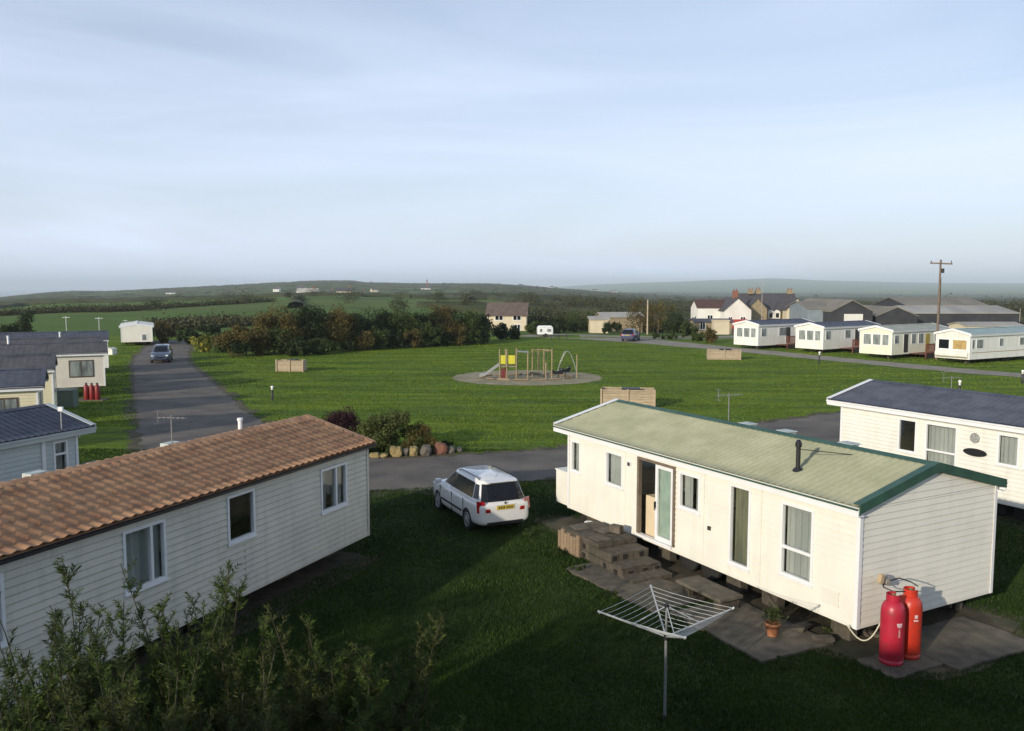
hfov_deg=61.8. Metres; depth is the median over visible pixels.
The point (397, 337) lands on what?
bush
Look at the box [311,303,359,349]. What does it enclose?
tree
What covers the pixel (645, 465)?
interior wall
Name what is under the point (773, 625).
plant pot
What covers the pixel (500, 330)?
bush
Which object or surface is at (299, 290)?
house
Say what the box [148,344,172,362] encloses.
parked car
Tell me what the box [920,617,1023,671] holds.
paving slab
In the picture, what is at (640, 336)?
yard
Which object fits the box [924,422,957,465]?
window
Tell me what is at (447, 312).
tree
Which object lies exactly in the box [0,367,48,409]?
static caravan
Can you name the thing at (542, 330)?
white trailer
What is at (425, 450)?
boulder
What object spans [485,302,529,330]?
house
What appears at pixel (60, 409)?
flue pipe
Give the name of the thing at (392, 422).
bush
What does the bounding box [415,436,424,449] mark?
plant
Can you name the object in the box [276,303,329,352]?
tree
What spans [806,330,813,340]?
window
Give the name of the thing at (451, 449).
boulder
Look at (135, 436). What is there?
road verge
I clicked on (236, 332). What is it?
tree
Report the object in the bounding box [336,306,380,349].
tree
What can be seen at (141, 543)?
window
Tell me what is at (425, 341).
bush
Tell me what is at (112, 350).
garden store
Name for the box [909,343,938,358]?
deck
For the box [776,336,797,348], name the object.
deck
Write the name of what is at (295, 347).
bush
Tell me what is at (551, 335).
rail fence
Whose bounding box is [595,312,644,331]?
shed
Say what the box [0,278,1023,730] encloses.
ground
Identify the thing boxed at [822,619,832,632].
weed
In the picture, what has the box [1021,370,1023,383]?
lamp bollard
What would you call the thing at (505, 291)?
hills
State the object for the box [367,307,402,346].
tree
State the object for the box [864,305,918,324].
barn
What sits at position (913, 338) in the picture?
window
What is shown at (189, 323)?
scrub
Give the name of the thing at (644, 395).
bin screen
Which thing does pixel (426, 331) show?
bush
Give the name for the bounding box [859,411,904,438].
interior wall
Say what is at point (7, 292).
sea
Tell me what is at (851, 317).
doorway panel
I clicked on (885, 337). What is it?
window
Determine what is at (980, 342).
window
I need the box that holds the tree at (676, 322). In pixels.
[660,308,684,334]
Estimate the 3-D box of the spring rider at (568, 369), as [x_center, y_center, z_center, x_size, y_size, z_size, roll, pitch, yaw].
[3.897,0.431,62.808,0.923,0.833,0.400,-2,6,-20]
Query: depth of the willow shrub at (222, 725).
8.68 m
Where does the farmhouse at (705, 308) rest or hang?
on the ground at (104, 434)
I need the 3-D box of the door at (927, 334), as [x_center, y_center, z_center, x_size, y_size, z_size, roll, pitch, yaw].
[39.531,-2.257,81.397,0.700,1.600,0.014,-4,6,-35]
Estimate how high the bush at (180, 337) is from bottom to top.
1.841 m
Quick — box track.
[520,334,1021,376]
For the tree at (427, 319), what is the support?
on the ground at (104, 434)
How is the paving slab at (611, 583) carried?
on the ground at (104, 434)
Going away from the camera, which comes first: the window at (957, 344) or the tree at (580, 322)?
the window at (957, 344)
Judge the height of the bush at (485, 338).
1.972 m
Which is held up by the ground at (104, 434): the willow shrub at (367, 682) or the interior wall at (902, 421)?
the willow shrub at (367, 682)
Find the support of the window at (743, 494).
in the static caravan at (831, 530)
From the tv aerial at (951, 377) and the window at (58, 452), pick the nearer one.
the window at (58, 452)
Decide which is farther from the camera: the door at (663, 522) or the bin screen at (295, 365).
the bin screen at (295, 365)
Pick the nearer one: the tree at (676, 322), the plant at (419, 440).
the plant at (419, 440)
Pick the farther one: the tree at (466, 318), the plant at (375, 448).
the tree at (466, 318)
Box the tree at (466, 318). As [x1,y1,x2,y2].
[450,307,486,343]
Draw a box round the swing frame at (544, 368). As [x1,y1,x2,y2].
[530,349,552,378]
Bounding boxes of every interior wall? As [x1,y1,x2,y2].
[599,448,655,472]
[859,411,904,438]
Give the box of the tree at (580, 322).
[564,308,591,331]
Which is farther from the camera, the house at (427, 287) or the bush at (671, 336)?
the house at (427, 287)
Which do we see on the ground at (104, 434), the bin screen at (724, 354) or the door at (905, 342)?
the bin screen at (724, 354)
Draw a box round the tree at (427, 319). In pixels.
[406,308,447,344]
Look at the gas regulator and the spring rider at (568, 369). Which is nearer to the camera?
the gas regulator
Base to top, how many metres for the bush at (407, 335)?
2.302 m
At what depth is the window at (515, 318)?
128.28 m
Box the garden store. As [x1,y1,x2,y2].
[108,347,117,354]
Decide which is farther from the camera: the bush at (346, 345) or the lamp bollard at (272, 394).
the bush at (346, 345)
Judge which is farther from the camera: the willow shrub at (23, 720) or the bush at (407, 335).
the bush at (407, 335)
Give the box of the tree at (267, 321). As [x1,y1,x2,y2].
[248,305,310,354]
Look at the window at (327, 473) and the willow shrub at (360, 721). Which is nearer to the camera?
the willow shrub at (360, 721)
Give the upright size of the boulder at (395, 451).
0.528 m
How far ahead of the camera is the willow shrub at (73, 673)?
9.06 m
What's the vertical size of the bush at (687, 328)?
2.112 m
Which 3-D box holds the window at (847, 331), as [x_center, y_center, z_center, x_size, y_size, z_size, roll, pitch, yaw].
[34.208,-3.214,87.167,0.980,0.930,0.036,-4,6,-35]
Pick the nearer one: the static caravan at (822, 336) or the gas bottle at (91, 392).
the gas bottle at (91, 392)
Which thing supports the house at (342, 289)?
on the ground at (104, 434)
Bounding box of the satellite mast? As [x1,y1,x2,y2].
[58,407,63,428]
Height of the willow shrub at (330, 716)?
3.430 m
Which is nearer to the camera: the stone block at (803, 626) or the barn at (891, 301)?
the stone block at (803, 626)
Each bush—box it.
[0,320,20,331]
[152,320,178,343]
[176,329,201,344]
[189,334,212,351]
[191,321,221,339]
[210,332,229,352]
[227,337,253,356]
[249,329,272,355]
[266,327,290,354]
[282,337,309,355]
[305,337,334,354]
[321,406,364,432]
[339,332,354,351]
[354,330,375,350]
[355,408,418,450]
[370,325,392,349]
[383,330,402,348]
[401,327,421,347]
[406,421,433,447]
[411,333,430,346]
[419,321,444,345]
[435,332,453,345]
[447,323,468,345]
[459,318,482,344]
[472,328,490,343]
[492,322,511,339]
[508,325,520,338]
[524,320,543,333]
[543,315,571,332]
[558,322,577,331]
[601,321,621,333]
[652,330,684,338]
[680,321,698,335]
[691,332,704,340]
[703,326,718,342]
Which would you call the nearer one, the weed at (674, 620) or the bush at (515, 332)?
the weed at (674, 620)
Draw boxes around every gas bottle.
[83,383,88,399]
[89,383,94,399]
[94,383,100,399]
[879,591,905,666]
[901,586,922,659]
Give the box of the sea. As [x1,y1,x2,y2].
[0,289,136,296]
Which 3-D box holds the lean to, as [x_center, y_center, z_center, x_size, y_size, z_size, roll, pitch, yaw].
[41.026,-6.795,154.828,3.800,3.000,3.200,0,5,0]
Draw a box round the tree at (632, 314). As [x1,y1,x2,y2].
[624,297,655,332]
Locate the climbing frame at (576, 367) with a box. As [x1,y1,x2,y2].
[557,351,577,377]
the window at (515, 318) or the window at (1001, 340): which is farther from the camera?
the window at (515, 318)
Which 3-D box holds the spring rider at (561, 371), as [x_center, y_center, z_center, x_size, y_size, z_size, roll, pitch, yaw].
[3.304,0.568,61.314,0.923,0.833,0.400,-2,6,-20]
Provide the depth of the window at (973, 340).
73.25 m
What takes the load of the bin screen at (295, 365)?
on the ground at (104, 434)
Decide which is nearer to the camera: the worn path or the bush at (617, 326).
the worn path
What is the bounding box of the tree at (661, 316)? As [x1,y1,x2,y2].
[641,299,678,333]
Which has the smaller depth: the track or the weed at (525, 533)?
the weed at (525, 533)
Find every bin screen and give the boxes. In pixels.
[275,359,306,371]
[600,387,655,405]
[707,348,740,359]
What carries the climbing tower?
on the playground surface
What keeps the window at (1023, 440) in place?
in the static caravan at (949, 422)
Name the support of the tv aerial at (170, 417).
on the static caravan at (98, 521)
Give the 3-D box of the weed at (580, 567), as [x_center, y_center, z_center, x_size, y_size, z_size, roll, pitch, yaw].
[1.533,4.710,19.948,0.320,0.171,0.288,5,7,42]
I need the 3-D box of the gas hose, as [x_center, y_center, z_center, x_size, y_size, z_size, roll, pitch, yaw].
[6.424,4.689,15.383,0.769,0.517,0.145,0,5,0]
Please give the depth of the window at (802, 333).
86.88 m
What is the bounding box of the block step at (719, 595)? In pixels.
[676,575,742,611]
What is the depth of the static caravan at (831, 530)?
17.23 m
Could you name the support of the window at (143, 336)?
in the static caravan at (136, 331)
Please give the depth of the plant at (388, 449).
33.51 m
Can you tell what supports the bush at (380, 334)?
on the ground at (104, 434)
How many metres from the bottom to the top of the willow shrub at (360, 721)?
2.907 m
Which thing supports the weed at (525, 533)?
on the ground at (104, 434)
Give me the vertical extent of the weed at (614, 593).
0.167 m
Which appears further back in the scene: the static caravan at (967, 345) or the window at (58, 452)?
the static caravan at (967, 345)
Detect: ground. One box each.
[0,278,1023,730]
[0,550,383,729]
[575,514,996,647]
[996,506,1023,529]
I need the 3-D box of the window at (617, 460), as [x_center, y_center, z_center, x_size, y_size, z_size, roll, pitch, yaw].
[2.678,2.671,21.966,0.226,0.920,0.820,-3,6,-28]
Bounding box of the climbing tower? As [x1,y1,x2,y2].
[479,348,517,378]
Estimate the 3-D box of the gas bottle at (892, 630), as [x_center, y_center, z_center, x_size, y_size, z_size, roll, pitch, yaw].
[6.640,4.583,14.941,0.402,1.239,0.404,-1,5,-8]
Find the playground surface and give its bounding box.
[452,370,602,385]
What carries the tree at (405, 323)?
on the ground at (104, 434)
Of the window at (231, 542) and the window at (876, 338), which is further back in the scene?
the window at (876, 338)
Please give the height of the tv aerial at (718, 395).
1.006 m
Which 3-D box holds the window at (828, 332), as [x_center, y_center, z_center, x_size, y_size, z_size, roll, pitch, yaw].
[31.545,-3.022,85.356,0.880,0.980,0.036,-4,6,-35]
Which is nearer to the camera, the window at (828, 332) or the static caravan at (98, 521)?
the static caravan at (98, 521)
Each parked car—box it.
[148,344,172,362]
[433,465,529,529]
[621,328,640,340]
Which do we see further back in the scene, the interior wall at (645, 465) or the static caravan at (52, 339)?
the static caravan at (52, 339)
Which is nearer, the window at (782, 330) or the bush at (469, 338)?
the window at (782, 330)
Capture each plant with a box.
[369,442,379,451]
[385,444,393,455]
[401,436,414,447]
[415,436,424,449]
[428,437,437,448]
[442,440,453,446]
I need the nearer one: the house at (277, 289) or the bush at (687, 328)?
the bush at (687, 328)
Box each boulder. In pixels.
[369,452,379,457]
[380,453,387,457]
[390,446,401,456]
[402,448,408,455]
[409,446,418,455]
[420,444,431,455]
[433,442,447,453]
[447,446,455,453]
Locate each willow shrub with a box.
[0,555,142,730]
[0,608,99,730]
[0,643,155,730]
[41,614,178,730]
[42,663,194,730]
[84,604,229,730]
[105,639,280,730]
[120,559,281,730]
[183,615,320,730]
[243,604,363,730]
[252,666,441,730]
[297,613,390,730]
[315,610,445,730]
[349,697,466,730]
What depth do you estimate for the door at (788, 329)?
92.97 m
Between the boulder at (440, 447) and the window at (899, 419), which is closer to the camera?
the window at (899, 419)
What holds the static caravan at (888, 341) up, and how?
on the ground at (104, 434)
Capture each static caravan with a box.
[0,330,108,368]
[0,336,102,343]
[0,341,107,395]
[0,354,57,405]
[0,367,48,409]
[0,403,96,481]
[0,414,376,710]
[119,321,153,344]
[552,399,1007,640]
[733,318,813,348]
[794,320,880,352]
[826,379,1023,520]
[858,323,949,357]
[934,326,1023,362]
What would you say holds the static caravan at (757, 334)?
on the ground at (104, 434)
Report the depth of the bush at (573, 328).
125.52 m
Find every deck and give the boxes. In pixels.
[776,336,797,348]
[841,339,859,352]
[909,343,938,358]
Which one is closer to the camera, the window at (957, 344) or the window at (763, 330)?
the window at (957, 344)
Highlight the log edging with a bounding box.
[481,373,573,379]
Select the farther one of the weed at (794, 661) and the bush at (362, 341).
the bush at (362, 341)
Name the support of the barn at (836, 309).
on the ground at (104, 434)
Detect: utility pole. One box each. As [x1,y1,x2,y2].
[647,300,647,333]
[930,260,952,359]
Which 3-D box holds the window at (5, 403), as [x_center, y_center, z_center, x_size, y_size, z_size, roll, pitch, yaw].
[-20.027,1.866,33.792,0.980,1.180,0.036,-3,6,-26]
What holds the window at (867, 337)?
in the static caravan at (888, 341)
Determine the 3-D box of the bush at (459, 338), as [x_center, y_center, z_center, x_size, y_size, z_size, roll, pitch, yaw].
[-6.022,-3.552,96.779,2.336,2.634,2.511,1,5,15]
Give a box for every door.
[654,464,672,545]
[786,327,790,342]
[855,329,858,345]
[903,333,908,352]
[925,333,929,347]
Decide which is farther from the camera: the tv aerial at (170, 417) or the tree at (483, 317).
the tree at (483, 317)
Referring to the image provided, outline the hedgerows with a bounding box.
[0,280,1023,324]
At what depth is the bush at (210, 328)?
104.89 m
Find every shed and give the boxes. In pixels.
[587,316,609,332]
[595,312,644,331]
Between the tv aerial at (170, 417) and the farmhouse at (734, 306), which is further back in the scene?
the farmhouse at (734, 306)
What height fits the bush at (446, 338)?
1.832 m
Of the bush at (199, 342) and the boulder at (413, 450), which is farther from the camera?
the bush at (199, 342)
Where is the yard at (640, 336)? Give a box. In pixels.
[579,335,733,338]
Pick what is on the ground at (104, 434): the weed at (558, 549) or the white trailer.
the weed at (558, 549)
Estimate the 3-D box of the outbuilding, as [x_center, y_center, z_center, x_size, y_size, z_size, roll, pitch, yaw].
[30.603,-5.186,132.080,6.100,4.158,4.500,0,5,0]
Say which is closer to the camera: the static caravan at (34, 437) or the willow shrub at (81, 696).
the willow shrub at (81, 696)
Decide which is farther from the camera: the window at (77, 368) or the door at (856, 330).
the door at (856, 330)
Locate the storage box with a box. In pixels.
[57,388,78,407]
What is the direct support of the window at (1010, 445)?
in the static caravan at (949, 422)
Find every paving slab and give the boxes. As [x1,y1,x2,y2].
[79,398,110,400]
[566,562,705,612]
[670,600,832,663]
[857,653,942,679]
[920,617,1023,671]
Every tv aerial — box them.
[154,409,187,444]
[715,389,740,420]
[941,373,961,387]
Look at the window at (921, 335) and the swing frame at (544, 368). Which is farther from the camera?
the window at (921, 335)
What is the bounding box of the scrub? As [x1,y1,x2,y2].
[0,290,1023,332]
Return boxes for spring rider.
[552,367,563,377]
[559,366,570,376]
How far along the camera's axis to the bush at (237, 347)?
80.41 m
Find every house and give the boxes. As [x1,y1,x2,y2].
[165,289,175,293]
[273,286,280,291]
[296,286,319,292]
[336,285,353,292]
[370,287,377,291]
[421,280,430,289]
[485,302,529,330]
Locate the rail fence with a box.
[544,333,566,339]
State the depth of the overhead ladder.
61.63 m
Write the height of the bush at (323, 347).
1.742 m
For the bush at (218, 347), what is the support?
on the ground at (104, 434)
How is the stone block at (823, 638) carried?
on the paving slab at (787, 641)
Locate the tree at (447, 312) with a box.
[427,302,459,343]
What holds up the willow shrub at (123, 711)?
on the ground at (104, 434)
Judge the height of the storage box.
1.008 m
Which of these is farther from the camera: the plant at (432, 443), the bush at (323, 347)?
the bush at (323, 347)
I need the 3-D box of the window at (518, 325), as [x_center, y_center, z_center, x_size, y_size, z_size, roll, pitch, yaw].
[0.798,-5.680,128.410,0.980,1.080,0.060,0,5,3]
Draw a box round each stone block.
[791,621,812,632]
[812,634,834,643]
[863,629,879,639]
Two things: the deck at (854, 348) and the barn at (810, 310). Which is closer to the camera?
the deck at (854, 348)
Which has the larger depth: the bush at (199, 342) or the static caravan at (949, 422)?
the bush at (199, 342)
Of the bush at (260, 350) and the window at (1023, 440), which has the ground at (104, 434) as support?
the bush at (260, 350)
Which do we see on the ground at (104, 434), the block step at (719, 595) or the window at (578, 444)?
the block step at (719, 595)
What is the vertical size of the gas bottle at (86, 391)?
1.050 m
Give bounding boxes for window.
[0,397,18,409]
[0,573,7,648]
[39,391,41,403]
[50,439,68,470]
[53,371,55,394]
[68,360,93,377]
[117,518,169,597]
[141,334,146,340]
[224,488,257,546]
[273,469,330,494]
[315,461,348,515]
[495,316,502,320]
[513,316,520,320]
[514,324,520,330]
[569,439,583,474]
[604,450,623,490]
[677,471,703,515]
[700,323,705,329]
[726,483,751,572]
[736,327,742,336]
[743,327,749,337]
[750,328,755,337]
[761,328,766,336]
[777,500,814,587]
[779,327,785,335]
[798,329,805,339]
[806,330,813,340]
[814,330,820,340]
[825,330,830,339]
[845,329,850,338]
[863,333,871,344]
[872,333,880,345]
[882,334,889,345]
[894,335,899,343]
[896,417,917,454]
[911,333,915,343]
[918,333,923,343]
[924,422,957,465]
[938,338,949,348]
[952,339,967,350]
[972,339,974,349]
[976,339,983,348]
[995,433,1020,469]
[999,338,1003,346]
[1019,337,1023,345]
[1021,440,1023,470]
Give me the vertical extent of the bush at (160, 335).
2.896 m
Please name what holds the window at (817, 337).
in the static caravan at (822, 336)
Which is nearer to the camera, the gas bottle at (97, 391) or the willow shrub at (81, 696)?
the willow shrub at (81, 696)
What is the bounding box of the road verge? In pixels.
[122,341,840,497]
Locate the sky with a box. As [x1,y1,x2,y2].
[0,0,1023,288]
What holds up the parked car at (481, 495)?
on the ground at (104, 434)
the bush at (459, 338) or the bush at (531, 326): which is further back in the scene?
the bush at (531, 326)
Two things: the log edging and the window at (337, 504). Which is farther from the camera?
the log edging
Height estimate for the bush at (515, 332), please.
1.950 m
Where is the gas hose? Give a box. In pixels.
[847,623,879,640]
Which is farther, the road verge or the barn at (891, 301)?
the barn at (891, 301)
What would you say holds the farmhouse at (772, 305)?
on the ground at (104, 434)
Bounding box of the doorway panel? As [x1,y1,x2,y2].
[844,314,862,320]
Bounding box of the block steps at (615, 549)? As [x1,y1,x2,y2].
[558,521,671,583]
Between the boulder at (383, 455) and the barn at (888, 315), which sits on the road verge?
the boulder at (383, 455)
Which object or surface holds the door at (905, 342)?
in the static caravan at (888, 341)
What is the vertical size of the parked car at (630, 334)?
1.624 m
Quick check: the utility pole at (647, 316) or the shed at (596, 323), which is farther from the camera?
the shed at (596, 323)
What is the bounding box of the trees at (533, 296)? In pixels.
[26,282,1023,313]
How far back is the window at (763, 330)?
90.68 m
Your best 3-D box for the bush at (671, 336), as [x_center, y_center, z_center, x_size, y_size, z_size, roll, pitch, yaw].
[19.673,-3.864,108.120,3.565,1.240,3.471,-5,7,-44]
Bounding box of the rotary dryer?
[597,585,734,718]
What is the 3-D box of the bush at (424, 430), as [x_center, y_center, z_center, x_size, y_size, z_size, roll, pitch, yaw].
[-3.725,2.856,34.988,1.229,1.117,1.273,0,5,0]
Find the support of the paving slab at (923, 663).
on the worn path
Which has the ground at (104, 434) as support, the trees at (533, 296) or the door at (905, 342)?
the trees at (533, 296)
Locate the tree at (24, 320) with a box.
[16,308,36,331]
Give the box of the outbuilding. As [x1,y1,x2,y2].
[688,318,733,333]
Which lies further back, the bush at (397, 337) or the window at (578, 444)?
the bush at (397, 337)
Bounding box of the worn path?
[533,515,1023,679]
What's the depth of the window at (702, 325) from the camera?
129.98 m
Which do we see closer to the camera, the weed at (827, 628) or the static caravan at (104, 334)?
the weed at (827, 628)
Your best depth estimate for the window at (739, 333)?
92.18 m
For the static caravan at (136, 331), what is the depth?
96.08 m
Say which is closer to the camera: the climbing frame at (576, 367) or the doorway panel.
the climbing frame at (576, 367)
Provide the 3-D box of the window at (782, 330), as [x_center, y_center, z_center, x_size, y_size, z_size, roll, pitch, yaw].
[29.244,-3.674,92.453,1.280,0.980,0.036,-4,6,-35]
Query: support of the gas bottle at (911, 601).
on the paving slab at (923, 663)
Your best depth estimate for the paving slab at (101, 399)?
49.83 m
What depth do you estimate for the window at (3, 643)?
12.34 m
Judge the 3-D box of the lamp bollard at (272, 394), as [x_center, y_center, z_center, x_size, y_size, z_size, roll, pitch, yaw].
[-14.004,1.608,49.990,0.190,0.850,0.190,0,5,0]
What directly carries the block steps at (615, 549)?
on the ground at (104, 434)
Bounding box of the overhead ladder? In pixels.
[517,351,528,378]
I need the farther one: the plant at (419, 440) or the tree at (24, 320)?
the tree at (24, 320)
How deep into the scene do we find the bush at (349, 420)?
36.74 m
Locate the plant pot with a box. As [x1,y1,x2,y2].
[757,601,788,636]
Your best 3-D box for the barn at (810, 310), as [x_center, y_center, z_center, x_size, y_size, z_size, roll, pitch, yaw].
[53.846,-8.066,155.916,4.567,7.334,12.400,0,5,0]
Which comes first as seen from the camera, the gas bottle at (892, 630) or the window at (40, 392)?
the gas bottle at (892, 630)
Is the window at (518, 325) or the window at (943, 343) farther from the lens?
the window at (518, 325)
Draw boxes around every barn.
[785,301,826,321]
[803,298,873,321]
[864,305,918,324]
[874,297,987,305]
[895,305,1019,326]
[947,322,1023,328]
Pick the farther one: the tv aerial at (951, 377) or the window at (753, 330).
the window at (753, 330)
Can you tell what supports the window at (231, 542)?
in the static caravan at (98, 521)
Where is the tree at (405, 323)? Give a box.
[385,304,424,345]
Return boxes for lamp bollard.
[271,386,273,399]
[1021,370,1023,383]
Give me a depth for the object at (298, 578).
18.48 m
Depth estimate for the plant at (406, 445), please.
33.88 m
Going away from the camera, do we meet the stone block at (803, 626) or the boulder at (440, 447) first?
the stone block at (803, 626)
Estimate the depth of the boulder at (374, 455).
33.12 m
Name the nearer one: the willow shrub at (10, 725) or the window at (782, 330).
the willow shrub at (10, 725)
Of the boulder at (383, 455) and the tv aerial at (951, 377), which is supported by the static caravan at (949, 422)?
the tv aerial at (951, 377)
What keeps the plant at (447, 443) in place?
on the ground at (104, 434)
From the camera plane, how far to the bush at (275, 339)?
82.93 m
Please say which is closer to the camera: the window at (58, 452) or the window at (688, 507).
the window at (688, 507)
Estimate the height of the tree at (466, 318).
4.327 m
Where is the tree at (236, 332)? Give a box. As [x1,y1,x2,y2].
[210,324,271,355]
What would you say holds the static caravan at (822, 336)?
on the ground at (104, 434)
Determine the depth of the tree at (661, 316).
123.01 m
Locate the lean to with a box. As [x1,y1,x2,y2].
[732,319,746,333]
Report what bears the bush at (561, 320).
on the ground at (104, 434)
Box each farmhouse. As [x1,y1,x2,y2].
[690,300,724,317]
[718,289,752,319]
[738,287,799,319]
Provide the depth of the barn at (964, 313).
149.91 m
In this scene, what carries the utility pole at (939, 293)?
on the ground at (104, 434)
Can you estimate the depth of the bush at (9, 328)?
97.80 m
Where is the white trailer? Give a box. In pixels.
[537,325,552,336]
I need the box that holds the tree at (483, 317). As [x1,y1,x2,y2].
[472,312,494,342]
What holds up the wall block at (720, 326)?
on the ground at (104, 434)
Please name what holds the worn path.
on the ground at (104, 434)
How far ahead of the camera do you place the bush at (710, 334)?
101.03 m
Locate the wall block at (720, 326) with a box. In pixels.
[711,320,729,333]
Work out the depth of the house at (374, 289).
1162.90 m
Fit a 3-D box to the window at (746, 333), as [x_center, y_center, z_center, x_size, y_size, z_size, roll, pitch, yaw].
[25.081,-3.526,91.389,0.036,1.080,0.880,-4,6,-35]
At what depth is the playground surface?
61.84 m
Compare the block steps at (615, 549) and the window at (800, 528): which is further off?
the block steps at (615, 549)
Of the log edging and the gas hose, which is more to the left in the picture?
the log edging
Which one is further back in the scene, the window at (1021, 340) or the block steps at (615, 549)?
the window at (1021, 340)
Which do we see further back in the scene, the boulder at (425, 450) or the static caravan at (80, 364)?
the static caravan at (80, 364)
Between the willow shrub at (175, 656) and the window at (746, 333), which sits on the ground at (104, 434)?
the willow shrub at (175, 656)
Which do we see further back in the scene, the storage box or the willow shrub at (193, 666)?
the storage box
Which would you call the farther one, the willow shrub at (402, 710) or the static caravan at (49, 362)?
the static caravan at (49, 362)
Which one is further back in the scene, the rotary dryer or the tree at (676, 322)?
the tree at (676, 322)
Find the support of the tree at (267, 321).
on the ground at (104, 434)
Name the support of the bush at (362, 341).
on the ground at (104, 434)
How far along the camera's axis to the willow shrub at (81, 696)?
8.71 m
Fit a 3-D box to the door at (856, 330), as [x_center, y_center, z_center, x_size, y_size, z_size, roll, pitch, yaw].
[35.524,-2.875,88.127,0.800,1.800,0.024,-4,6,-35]
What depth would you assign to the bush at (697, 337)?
104.41 m
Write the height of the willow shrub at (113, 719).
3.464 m
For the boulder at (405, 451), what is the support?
on the ground at (104, 434)
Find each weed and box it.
[523,528,535,535]
[555,547,565,554]
[570,565,585,569]
[605,589,617,598]
[670,616,684,625]
[776,655,798,667]
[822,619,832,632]
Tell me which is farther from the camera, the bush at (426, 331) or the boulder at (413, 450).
the bush at (426, 331)
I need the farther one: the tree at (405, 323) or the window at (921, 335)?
the tree at (405, 323)
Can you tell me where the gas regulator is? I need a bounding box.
[877,574,917,591]
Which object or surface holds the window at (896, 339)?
in the static caravan at (888, 341)
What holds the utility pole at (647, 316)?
on the ground at (104, 434)
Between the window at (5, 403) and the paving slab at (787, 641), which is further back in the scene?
the window at (5, 403)
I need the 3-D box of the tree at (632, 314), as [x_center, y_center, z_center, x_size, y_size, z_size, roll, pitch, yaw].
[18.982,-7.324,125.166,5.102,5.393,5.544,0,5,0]

